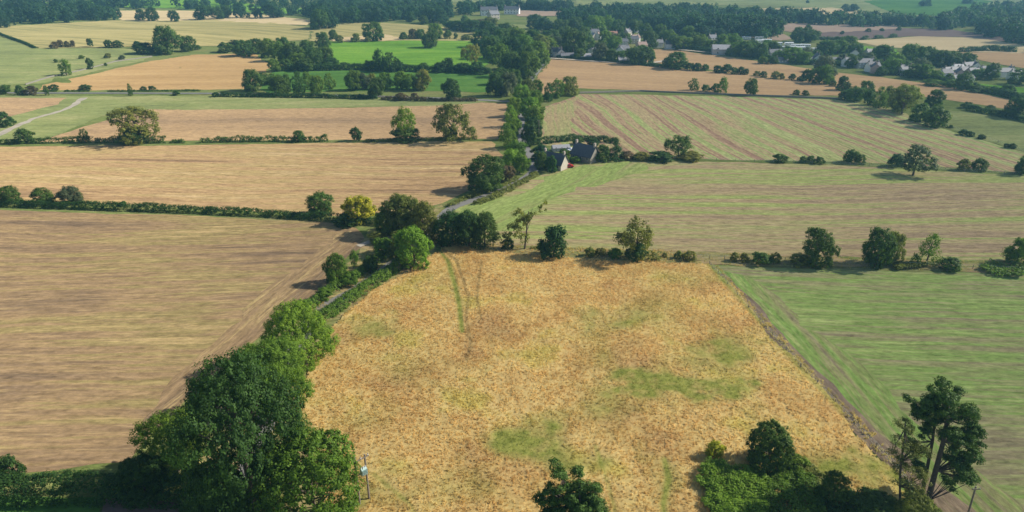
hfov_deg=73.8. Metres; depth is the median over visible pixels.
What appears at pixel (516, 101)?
tree
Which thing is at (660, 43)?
house
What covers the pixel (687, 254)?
bush
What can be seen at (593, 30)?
house
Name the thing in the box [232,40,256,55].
tree
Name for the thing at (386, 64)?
tree
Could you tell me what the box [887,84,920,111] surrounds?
tree
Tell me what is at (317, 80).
tree
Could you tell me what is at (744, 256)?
bush
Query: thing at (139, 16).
tree
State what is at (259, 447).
bush
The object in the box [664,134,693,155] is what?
tree
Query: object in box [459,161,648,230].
leafy margin
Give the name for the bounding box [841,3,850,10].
tree
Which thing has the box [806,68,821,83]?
tree
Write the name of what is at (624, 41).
house
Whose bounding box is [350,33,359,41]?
bush
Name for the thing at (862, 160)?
bush
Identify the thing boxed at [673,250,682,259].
bush
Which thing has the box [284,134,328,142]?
hedge
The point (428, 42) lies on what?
tree
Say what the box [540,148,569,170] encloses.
cottage
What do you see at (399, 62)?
bush
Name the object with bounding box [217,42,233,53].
bush
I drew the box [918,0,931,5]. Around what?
tree
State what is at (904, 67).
house
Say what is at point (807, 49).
tree
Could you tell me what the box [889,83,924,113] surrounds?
tree
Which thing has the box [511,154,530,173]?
tree
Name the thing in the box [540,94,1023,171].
striped upper field
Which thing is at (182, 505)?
bush
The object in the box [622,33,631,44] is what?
tree
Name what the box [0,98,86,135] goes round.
farm track
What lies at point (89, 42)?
bush
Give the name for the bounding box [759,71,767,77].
bush
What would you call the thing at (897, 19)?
woodland
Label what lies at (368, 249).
lane verge
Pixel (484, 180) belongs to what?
tree
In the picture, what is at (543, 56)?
tree
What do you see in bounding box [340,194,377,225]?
bush
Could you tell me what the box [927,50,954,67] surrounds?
tree
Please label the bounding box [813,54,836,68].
tree
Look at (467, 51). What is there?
tree
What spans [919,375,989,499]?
pine tree
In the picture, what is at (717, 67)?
bush
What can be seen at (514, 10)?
manor house
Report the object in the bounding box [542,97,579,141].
headland
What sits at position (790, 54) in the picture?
tree
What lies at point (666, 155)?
bush
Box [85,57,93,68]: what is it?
bush
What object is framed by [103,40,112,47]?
bush
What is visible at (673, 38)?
tree
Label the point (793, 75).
bush
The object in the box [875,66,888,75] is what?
tree
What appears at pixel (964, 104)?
bush
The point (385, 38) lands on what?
pale field
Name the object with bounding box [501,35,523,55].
tree
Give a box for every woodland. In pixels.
[0,0,121,27]
[299,0,477,22]
[475,0,574,10]
[554,3,785,38]
[590,0,866,26]
[856,9,953,29]
[938,0,1023,44]
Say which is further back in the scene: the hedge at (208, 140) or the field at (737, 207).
the hedge at (208, 140)
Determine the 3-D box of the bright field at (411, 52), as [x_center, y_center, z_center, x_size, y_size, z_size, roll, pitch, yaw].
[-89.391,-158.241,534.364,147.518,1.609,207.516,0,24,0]
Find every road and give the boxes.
[7,92,509,101]
[552,58,661,63]
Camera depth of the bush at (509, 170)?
227.15 m
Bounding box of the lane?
[239,56,550,499]
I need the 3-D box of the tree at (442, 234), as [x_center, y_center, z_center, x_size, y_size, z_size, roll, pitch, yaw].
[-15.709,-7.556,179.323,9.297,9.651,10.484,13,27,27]
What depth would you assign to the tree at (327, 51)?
477.35 m
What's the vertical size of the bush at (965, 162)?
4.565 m
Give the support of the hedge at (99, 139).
on the ground at (500, 148)
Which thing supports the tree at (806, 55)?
on the ground at (500, 148)
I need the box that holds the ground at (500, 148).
[0,0,1023,511]
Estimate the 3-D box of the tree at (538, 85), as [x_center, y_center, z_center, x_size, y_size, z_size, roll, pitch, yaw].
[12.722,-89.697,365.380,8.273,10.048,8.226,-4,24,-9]
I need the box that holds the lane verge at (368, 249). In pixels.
[199,205,444,511]
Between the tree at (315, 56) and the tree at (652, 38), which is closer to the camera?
the tree at (315, 56)
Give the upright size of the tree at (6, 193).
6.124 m
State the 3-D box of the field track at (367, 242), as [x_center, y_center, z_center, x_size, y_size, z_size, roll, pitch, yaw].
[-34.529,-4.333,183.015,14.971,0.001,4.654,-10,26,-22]
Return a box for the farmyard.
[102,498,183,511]
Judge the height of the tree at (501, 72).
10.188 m
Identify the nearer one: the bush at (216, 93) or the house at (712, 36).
the bush at (216, 93)
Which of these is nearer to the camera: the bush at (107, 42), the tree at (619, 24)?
the bush at (107, 42)
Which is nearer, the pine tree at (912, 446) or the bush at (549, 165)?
the pine tree at (912, 446)
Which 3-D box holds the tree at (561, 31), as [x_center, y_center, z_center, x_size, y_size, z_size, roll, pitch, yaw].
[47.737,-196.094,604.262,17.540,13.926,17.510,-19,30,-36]
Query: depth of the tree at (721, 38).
545.99 m
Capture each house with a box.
[480,5,497,15]
[504,6,519,14]
[551,46,562,56]
[556,47,564,57]
[561,51,573,58]
[580,52,592,59]
[589,28,599,32]
[617,37,627,46]
[617,56,627,61]
[618,44,629,49]
[624,27,632,34]
[630,35,638,43]
[635,40,647,46]
[654,38,663,47]
[664,39,675,48]
[707,33,716,42]
[768,47,784,55]
[777,55,788,62]
[812,51,820,59]
[841,56,850,66]
[850,48,858,55]
[853,56,874,68]
[864,47,875,56]
[864,60,880,71]
[869,60,879,73]
[895,63,911,75]
[941,67,953,75]
[943,65,958,69]
[954,66,964,74]
[960,65,969,70]
[963,60,975,66]
[966,66,979,72]
[972,59,980,66]
[994,66,1013,77]
[1006,68,1022,78]
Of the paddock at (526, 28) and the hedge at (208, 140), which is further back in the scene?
the paddock at (526, 28)
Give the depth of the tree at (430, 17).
757.47 m
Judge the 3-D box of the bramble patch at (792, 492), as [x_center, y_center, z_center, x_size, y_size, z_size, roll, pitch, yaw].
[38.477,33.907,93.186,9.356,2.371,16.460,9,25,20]
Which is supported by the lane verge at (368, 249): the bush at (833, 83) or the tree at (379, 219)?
the tree at (379, 219)
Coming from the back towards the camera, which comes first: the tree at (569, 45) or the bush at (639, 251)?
the tree at (569, 45)
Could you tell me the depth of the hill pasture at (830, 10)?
932.61 m
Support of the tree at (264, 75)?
on the deep green field at (472, 83)
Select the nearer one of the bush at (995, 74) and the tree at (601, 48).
the bush at (995, 74)
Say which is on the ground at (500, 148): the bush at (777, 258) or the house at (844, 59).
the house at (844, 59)
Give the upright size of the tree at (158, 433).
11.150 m
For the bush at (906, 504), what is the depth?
89.08 m
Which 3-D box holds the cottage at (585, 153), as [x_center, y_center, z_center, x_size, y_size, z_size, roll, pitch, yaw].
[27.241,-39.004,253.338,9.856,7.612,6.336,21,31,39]
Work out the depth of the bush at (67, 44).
542.78 m
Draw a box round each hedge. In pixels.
[0,32,35,47]
[0,138,18,143]
[0,198,375,224]
[0,468,184,511]
[9,89,200,91]
[27,135,93,143]
[94,137,110,143]
[109,135,165,143]
[170,138,185,143]
[199,137,211,142]
[212,134,264,142]
[219,91,377,98]
[265,135,284,141]
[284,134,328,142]
[286,62,491,74]
[304,250,387,307]
[315,256,407,318]
[365,135,477,142]
[381,95,477,101]
[445,176,518,206]
[472,171,538,204]
[536,133,618,144]
[556,54,679,68]
[684,44,1023,98]
[814,33,897,39]
[957,44,1017,51]
[965,104,1023,121]
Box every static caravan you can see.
[742,36,750,39]
[754,36,763,39]
[784,42,793,45]
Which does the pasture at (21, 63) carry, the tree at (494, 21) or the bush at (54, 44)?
the bush at (54, 44)
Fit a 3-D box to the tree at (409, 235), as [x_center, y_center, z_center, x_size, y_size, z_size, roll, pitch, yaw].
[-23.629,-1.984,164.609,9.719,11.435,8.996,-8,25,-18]
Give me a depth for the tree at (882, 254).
164.89 m
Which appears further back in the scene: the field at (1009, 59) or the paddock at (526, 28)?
the paddock at (526, 28)
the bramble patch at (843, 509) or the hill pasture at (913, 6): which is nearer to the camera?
the bramble patch at (843, 509)
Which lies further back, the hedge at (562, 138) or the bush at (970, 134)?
the bush at (970, 134)
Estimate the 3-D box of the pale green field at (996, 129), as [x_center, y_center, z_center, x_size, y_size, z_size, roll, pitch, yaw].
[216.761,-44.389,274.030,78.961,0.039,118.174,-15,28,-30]
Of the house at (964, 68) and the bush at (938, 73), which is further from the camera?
the house at (964, 68)
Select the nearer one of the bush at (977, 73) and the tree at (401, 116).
the tree at (401, 116)
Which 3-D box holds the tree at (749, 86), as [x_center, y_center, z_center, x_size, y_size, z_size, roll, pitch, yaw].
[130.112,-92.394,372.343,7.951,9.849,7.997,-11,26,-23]
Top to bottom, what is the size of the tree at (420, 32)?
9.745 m
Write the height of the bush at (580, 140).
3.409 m
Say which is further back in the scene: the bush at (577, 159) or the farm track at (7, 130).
the farm track at (7, 130)
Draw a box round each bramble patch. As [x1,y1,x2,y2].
[693,456,772,511]
[759,464,826,511]
[781,459,828,494]
[807,484,932,511]
[891,260,936,268]
[979,258,1023,276]
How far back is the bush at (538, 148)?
252.18 m
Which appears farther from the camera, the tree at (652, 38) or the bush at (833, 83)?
the tree at (652, 38)
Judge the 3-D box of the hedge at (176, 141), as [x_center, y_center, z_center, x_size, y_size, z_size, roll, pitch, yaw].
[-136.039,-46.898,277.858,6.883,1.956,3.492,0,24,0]
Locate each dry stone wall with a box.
[25,56,151,84]
[580,90,837,98]
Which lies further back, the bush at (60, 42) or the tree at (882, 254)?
the bush at (60, 42)
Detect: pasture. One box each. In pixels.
[0,37,149,84]
[46,0,302,13]
[309,23,480,41]
[430,0,565,2]
[576,0,1023,16]
[581,3,678,7]
[760,7,881,15]
[865,0,990,15]
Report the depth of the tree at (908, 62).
438.52 m
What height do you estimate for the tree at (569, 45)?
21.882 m
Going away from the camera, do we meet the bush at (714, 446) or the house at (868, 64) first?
the bush at (714, 446)
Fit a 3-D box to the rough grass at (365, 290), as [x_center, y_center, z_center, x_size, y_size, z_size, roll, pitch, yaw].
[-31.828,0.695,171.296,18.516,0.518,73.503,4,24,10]
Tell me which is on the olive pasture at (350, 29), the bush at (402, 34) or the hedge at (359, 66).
the bush at (402, 34)
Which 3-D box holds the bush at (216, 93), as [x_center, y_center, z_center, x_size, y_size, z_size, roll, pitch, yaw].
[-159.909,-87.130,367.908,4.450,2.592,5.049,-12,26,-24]
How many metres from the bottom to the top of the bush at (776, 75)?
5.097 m
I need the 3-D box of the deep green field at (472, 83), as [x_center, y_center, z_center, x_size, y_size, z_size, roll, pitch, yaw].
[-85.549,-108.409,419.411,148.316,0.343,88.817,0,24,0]
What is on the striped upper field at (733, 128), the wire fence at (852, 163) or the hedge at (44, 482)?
the wire fence at (852, 163)
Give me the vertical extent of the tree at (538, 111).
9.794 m
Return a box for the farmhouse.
[487,9,499,19]
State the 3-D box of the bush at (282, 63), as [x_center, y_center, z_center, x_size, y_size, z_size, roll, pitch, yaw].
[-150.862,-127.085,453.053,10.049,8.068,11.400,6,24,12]
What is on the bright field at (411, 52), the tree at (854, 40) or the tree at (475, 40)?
the tree at (475, 40)
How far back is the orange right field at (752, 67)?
434.89 m
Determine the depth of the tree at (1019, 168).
236.78 m
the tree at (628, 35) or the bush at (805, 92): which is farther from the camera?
the tree at (628, 35)
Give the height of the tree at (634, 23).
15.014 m
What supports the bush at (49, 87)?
on the orange field at (210, 72)
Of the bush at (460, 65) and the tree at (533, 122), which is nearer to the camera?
the tree at (533, 122)
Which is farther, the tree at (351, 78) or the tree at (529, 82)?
the tree at (351, 78)
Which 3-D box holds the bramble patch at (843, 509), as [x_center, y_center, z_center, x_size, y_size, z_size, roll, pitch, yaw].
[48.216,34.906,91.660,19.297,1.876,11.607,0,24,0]
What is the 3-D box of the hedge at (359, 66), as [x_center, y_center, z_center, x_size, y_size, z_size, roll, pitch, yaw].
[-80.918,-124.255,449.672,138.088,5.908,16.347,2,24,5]
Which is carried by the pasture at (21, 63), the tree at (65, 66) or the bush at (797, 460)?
the tree at (65, 66)
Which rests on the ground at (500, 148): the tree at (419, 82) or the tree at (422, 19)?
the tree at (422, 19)
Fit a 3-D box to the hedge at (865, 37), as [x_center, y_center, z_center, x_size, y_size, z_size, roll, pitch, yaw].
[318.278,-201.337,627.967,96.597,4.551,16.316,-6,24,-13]
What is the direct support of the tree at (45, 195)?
on the stubble at (288, 177)
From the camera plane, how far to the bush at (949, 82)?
394.97 m
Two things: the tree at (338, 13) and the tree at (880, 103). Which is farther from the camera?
the tree at (338, 13)
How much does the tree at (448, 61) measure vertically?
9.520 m
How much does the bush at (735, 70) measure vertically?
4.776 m
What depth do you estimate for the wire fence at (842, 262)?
168.71 m
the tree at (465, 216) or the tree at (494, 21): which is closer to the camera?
the tree at (465, 216)
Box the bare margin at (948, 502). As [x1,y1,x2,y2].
[718,273,975,511]
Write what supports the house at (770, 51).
on the ground at (500, 148)
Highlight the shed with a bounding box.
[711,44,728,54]
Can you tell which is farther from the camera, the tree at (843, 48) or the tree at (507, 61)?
the tree at (843, 48)
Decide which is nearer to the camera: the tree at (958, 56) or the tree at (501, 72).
the tree at (501, 72)
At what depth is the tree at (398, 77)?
385.54 m
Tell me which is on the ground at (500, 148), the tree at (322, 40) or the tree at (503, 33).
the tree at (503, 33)
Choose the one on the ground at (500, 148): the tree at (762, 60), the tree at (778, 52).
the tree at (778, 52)
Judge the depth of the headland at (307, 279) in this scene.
147.15 m
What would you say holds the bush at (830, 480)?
on the rough field at (531, 453)
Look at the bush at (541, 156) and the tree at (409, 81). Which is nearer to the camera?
the bush at (541, 156)
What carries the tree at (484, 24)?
on the ground at (500, 148)
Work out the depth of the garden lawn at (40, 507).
94.42 m
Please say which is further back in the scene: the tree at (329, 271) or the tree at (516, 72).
the tree at (516, 72)
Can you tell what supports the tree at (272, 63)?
on the deep green field at (472, 83)
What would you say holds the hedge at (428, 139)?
on the ground at (500, 148)
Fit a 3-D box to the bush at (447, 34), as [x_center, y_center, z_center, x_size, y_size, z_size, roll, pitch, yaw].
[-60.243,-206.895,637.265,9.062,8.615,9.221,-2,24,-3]
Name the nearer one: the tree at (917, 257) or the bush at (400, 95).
the tree at (917, 257)
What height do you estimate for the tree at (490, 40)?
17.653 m
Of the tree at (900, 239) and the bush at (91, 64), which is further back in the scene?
the bush at (91, 64)
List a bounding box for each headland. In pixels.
[136,230,362,446]
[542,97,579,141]
[713,269,1023,511]
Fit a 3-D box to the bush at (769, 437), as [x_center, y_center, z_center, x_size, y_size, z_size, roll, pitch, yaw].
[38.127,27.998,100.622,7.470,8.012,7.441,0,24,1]
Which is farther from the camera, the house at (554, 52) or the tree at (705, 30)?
the tree at (705, 30)
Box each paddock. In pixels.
[513,24,541,36]
[862,46,899,53]
[949,84,1023,98]
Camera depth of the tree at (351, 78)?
381.74 m
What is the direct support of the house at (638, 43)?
on the ground at (500, 148)
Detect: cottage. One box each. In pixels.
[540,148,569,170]
[570,139,599,163]
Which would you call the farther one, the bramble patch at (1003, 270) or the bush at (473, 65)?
the bush at (473, 65)
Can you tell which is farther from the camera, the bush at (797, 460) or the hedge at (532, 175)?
the hedge at (532, 175)
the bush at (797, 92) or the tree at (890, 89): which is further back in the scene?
the bush at (797, 92)
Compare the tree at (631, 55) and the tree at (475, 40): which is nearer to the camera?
the tree at (631, 55)
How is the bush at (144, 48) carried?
on the pasture at (21, 63)
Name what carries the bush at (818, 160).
on the ground at (500, 148)
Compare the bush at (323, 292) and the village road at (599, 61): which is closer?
the bush at (323, 292)
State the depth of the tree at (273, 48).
488.27 m
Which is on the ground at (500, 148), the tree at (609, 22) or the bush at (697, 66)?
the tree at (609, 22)
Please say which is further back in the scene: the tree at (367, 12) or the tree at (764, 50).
the tree at (367, 12)
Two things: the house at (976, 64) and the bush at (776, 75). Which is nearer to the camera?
the bush at (776, 75)
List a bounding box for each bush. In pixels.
[0,111,16,126]
[0,453,26,484]
[12,128,34,143]
[14,85,23,94]
[21,85,37,94]
[47,84,59,89]
[49,42,59,48]
[56,40,62,46]
[63,41,70,46]
[77,84,92,90]
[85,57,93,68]
[86,39,93,46]
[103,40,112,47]
[103,53,110,57]
[111,450,169,511]
[112,40,123,47]
[115,125,150,145]
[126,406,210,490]
[131,41,154,54]
[172,91,179,95]
[176,455,244,511]
[212,92,219,96]
[216,491,236,511]
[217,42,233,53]
[250,442,302,497]
[277,59,292,69]
[289,299,312,316]
[294,58,315,71]
[314,286,331,302]
[320,57,339,68]
[334,35,343,42]
[334,212,362,228]
[338,270,360,285]
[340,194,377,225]
[349,126,362,140]
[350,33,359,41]
[363,255,378,273]
[364,60,379,71]
[366,231,387,244]
[372,237,394,256]
[385,229,403,260]
[389,127,419,143]
[391,60,402,71]
[395,92,408,100]
[399,32,407,38]
[418,63,429,70]
[433,62,447,72]
[443,30,451,38]
[448,126,457,138]
[451,62,468,73]
[460,34,471,39]
[461,15,468,20]
[467,61,485,74]
[499,165,515,182]
[501,238,514,249]
[529,144,548,159]
[533,152,546,169]
[536,224,567,259]
[544,155,557,172]
[559,148,567,155]
[570,156,580,162]
[572,136,583,142]
[584,246,595,256]
[586,138,598,145]
[594,247,606,255]
[597,144,611,162]
[607,247,622,258]
[619,151,633,160]
[624,243,647,262]
[632,151,649,161]
[647,150,674,163]
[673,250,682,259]
[675,150,704,162]
[682,250,697,261]
[684,62,693,70]
[693,63,701,71]
[701,64,708,70]
[701,84,710,90]
[703,440,726,459]
[711,83,719,92]
[713,65,723,72]
[721,63,731,72]
[729,67,738,74]
[729,252,738,261]
[738,66,744,73]
[740,252,749,261]
[745,418,796,476]
[752,251,773,264]
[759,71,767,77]
[770,252,781,263]
[771,71,780,78]
[772,153,787,163]
[782,453,810,470]
[789,73,795,79]
[789,252,810,267]
[792,89,799,94]
[797,76,806,80]
[799,156,806,162]
[801,90,809,95]
[807,155,814,162]
[814,156,825,163]
[816,469,857,509]
[829,80,836,86]
[838,90,847,99]
[846,487,901,511]
[855,154,866,164]
[862,89,873,104]
[893,487,943,511]
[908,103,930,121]
[917,63,934,77]
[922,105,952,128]
[923,79,943,86]
[929,70,945,80]
[939,256,962,272]
[942,79,958,87]
[945,73,954,78]
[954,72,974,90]
[956,158,971,170]
[957,129,967,135]
[960,102,973,108]
[964,131,974,136]
[967,85,986,92]
[971,69,985,79]
[971,157,990,171]
[977,134,985,139]
[981,87,992,93]
[982,62,1002,79]
[986,105,996,111]
[1001,84,1017,91]
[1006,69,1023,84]
[1009,143,1017,148]
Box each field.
[0,20,310,47]
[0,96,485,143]
[0,97,64,118]
[40,53,270,90]
[116,10,311,24]
[259,69,489,92]
[299,246,907,511]
[329,40,488,73]
[332,34,405,40]
[444,161,1023,261]
[517,10,560,15]
[537,59,840,95]
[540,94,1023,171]
[647,49,1012,107]
[710,265,1023,511]
[731,32,790,40]
[784,23,897,32]
[819,28,1023,42]
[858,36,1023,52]
[945,110,1023,151]
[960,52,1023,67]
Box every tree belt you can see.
[41,0,299,14]
[170,0,412,8]
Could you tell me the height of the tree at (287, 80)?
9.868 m
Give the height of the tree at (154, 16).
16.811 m
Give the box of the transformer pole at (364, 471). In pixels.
[353,453,369,503]
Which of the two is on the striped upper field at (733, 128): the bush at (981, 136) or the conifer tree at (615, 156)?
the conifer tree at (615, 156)
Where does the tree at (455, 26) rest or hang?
on the olive pasture at (350, 29)
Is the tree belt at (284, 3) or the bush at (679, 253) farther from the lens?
the tree belt at (284, 3)
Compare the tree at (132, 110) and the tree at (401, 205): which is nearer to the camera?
the tree at (401, 205)
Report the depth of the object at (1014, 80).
401.71 m
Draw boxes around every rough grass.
[312,211,441,321]
[712,265,919,499]
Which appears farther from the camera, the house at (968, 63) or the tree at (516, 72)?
the house at (968, 63)
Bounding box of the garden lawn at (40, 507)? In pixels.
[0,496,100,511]
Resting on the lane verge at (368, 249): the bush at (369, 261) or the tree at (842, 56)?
the bush at (369, 261)
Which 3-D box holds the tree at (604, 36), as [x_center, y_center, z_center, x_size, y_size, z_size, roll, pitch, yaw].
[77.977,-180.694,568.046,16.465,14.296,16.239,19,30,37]
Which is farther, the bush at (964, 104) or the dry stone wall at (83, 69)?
the dry stone wall at (83, 69)
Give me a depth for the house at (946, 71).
424.25 m
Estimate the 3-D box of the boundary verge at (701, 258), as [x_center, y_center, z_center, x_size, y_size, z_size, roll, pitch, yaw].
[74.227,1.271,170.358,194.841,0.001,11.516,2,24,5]
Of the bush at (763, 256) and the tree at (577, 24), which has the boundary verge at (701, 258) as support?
the bush at (763, 256)
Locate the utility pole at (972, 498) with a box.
[967,486,980,511]
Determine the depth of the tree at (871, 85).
364.72 m
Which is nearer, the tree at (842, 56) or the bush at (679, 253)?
the bush at (679, 253)
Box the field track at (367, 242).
[357,236,390,246]
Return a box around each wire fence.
[704,255,1010,268]
[709,260,917,495]
[710,157,1013,173]
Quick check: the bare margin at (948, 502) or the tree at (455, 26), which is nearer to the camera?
the bare margin at (948, 502)
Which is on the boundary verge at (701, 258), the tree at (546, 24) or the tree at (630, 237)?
the tree at (630, 237)
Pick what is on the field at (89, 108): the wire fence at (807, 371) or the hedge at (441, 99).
the hedge at (441, 99)
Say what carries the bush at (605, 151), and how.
on the ground at (500, 148)
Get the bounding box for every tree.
[0,84,10,94]
[0,185,23,204]
[29,187,55,201]
[42,85,49,94]
[53,185,83,203]
[57,59,71,75]
[77,128,89,142]
[105,105,161,144]
[127,83,132,95]
[134,9,144,20]
[143,7,159,20]
[151,25,183,54]
[158,346,312,511]
[166,10,179,21]
[179,35,195,51]
[192,4,211,19]
[209,6,224,18]
[220,5,231,17]
[227,39,236,50]
[231,344,270,385]
[232,2,245,17]
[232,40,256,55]
[239,334,314,422]
[240,68,264,91]
[245,425,367,511]
[250,38,262,53]
[251,7,262,17]
[255,72,269,84]
[257,38,277,57]
[259,1,285,17]
[260,297,340,382]
[266,40,286,61]
[267,59,280,71]
[267,74,290,96]
[275,37,288,49]
[283,41,304,60]
[283,73,290,87]
[286,52,306,65]
[290,70,305,93]
[293,130,304,141]
[297,39,313,55]
[300,71,312,89]
[305,46,322,63]
[305,190,334,214]
[308,8,329,29]
[308,75,323,92]
[314,31,331,47]
[318,45,333,62]
[321,9,340,27]
[321,252,347,283]
[323,73,335,89]
[328,29,337,39]
[330,7,343,21]
[339,9,352,21]
[343,69,360,90]
[345,9,365,22]
[349,249,358,267]
[355,73,370,89]
[359,8,373,21]
[361,21,383,41]
[364,73,375,86]
[367,76,384,97]
[372,48,385,71]
[372,207,399,235]
[373,10,388,21]
[378,193,421,232]
[379,72,393,89]
[381,52,398,72]
[390,106,415,138]
[392,71,405,88]
[393,224,434,270]
[401,74,416,89]
[403,11,415,21]
[404,199,438,241]
[408,28,417,38]
[413,69,431,90]
[414,29,424,38]
[417,15,428,24]
[419,6,438,22]
[421,31,439,47]
[428,23,442,38]
[430,103,476,142]
[431,208,469,247]
[432,7,448,23]
[440,78,460,100]
[442,20,456,28]
[442,57,454,66]
[444,6,454,17]
[448,20,467,30]
[452,209,483,246]
[460,44,482,63]
[460,153,505,191]
[461,19,478,31]
[469,29,491,46]
[470,210,499,249]
[477,35,501,58]
[478,20,495,30]
[484,16,498,25]
[484,25,499,35]
[485,71,503,95]
[486,42,510,67]
[493,28,511,48]
[493,67,508,82]
[497,122,511,137]
[498,23,512,34]
[498,71,518,96]
[499,129,516,147]
[499,200,547,249]
[500,50,522,75]
[500,148,518,166]
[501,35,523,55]
[505,105,517,125]
[506,68,522,88]
[506,97,521,116]
[506,139,527,156]
[508,26,526,37]
[508,117,521,136]
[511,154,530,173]
[512,84,529,98]
[514,34,533,51]
[516,44,539,67]
[517,50,541,78]
[518,89,533,105]
[518,97,539,117]
[520,124,536,146]
[521,77,535,91]
[524,116,542,136]
[525,14,542,28]
[526,28,539,38]
[526,104,545,121]
[528,40,550,68]
[530,89,542,105]
[531,34,551,56]
[531,456,610,511]
[532,79,543,95]
[534,16,552,32]
[541,29,560,43]
[542,82,552,101]
[545,35,558,47]
[550,78,564,98]
[551,19,567,29]
[551,35,561,46]
[558,26,572,39]
[559,76,578,96]
[560,27,587,52]
[566,16,583,29]
[574,31,595,52]
[574,48,585,57]
[577,26,592,39]
[581,15,606,31]
[591,42,608,59]
[597,30,611,46]
[598,15,615,30]
[605,36,621,49]
[605,48,618,58]
[608,19,626,35]
[609,138,624,161]
[612,215,660,260]
[617,50,625,57]
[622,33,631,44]
[624,46,644,65]
[626,19,641,34]
[637,23,652,36]
[638,46,656,64]
[643,30,658,48]
[654,23,668,38]
[663,29,675,40]
[664,51,688,69]
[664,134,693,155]
[669,34,678,48]
[674,35,693,49]
[680,25,695,35]
[682,31,699,49]
[687,78,698,90]
[693,34,710,46]
[694,25,711,35]
[703,39,718,47]
[711,28,726,39]
[716,34,729,44]
[718,76,728,92]
[726,42,742,55]
[727,33,742,44]
[733,40,759,56]
[744,77,758,93]
[749,40,758,46]
[751,42,768,56]
[758,56,767,63]
[767,41,778,49]
[768,56,779,63]
[771,49,786,57]
[772,45,781,48]
[782,46,804,63]
[789,26,810,42]
[796,51,813,63]
[801,69,812,80]
[802,47,814,53]
[802,226,840,268]
[803,29,821,41]
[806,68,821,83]
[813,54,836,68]
[814,39,840,55]
[817,64,835,83]
[828,39,847,53]
[831,68,838,76]
[834,54,847,60]
[835,75,851,89]
[840,35,859,52]
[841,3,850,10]
[842,149,859,162]
[843,55,863,67]
[845,85,867,101]
[850,3,859,10]
[850,43,863,53]
[860,52,875,58]
[860,226,898,269]
[861,80,875,91]
[871,44,896,64]
[871,86,888,108]
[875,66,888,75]
[881,85,895,102]
[882,57,904,73]
[885,416,934,498]
[886,153,903,166]
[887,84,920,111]
[888,230,906,266]
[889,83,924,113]
[891,53,905,61]
[896,60,911,73]
[898,143,939,175]
[900,43,921,61]
[901,392,948,494]
[903,64,922,78]
[910,233,942,263]
[914,57,931,68]
[916,46,939,65]
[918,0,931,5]
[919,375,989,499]
[924,89,947,106]
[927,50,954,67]
[944,51,962,66]
[956,52,977,63]
[961,0,973,3]
[999,237,1023,266]
[1002,95,1023,116]
[1014,155,1023,174]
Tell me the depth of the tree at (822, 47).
520.56 m
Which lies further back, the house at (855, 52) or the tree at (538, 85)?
the house at (855, 52)
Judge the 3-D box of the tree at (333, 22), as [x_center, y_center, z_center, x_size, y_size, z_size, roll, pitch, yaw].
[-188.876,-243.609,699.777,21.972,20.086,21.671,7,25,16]
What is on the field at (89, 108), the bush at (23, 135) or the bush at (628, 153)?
the bush at (23, 135)
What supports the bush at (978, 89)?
on the paddock at (1020, 89)
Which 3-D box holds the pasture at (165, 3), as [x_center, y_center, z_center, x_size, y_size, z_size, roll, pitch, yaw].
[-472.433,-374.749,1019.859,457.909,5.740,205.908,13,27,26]
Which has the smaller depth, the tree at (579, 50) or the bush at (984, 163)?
the bush at (984, 163)
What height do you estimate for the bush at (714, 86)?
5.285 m
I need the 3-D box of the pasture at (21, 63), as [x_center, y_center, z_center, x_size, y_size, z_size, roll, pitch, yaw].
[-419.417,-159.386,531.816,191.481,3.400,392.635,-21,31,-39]
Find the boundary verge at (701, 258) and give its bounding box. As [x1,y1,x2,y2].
[434,241,1022,273]
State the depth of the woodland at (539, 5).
902.30 m
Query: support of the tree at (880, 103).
on the striped upper field at (733, 128)
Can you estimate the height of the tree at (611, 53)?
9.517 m
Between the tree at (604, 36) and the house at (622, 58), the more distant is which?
the tree at (604, 36)
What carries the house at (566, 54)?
on the ground at (500, 148)
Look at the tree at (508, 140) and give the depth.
267.09 m
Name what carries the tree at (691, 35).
on the ground at (500, 148)
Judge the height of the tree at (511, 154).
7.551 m
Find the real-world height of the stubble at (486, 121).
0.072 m
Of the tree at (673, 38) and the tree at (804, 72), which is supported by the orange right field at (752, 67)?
the tree at (804, 72)
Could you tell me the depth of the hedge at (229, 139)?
278.56 m
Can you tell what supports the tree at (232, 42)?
on the ground at (500, 148)
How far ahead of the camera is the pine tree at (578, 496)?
80.51 m
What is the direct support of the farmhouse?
on the ground at (500, 148)
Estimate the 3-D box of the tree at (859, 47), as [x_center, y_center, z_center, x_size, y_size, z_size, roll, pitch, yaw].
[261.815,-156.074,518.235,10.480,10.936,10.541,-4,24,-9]
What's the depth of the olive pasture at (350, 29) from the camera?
688.68 m
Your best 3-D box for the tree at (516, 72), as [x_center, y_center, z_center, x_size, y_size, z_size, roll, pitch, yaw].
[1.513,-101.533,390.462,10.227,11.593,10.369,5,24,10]
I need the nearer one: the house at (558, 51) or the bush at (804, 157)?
the bush at (804, 157)
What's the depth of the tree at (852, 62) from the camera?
468.20 m
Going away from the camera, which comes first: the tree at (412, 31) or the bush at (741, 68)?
the bush at (741, 68)
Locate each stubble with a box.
[0,141,503,215]
[0,210,363,472]
[41,102,506,141]
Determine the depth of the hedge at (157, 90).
382.23 m
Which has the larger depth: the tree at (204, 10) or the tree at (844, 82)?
the tree at (204, 10)
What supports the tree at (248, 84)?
on the ground at (500, 148)
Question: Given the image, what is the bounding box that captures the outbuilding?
[551,144,570,151]
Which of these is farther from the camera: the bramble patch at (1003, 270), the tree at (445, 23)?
the tree at (445, 23)
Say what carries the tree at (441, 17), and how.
on the ground at (500, 148)
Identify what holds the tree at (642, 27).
on the ground at (500, 148)
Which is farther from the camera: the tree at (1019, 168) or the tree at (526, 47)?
the tree at (526, 47)

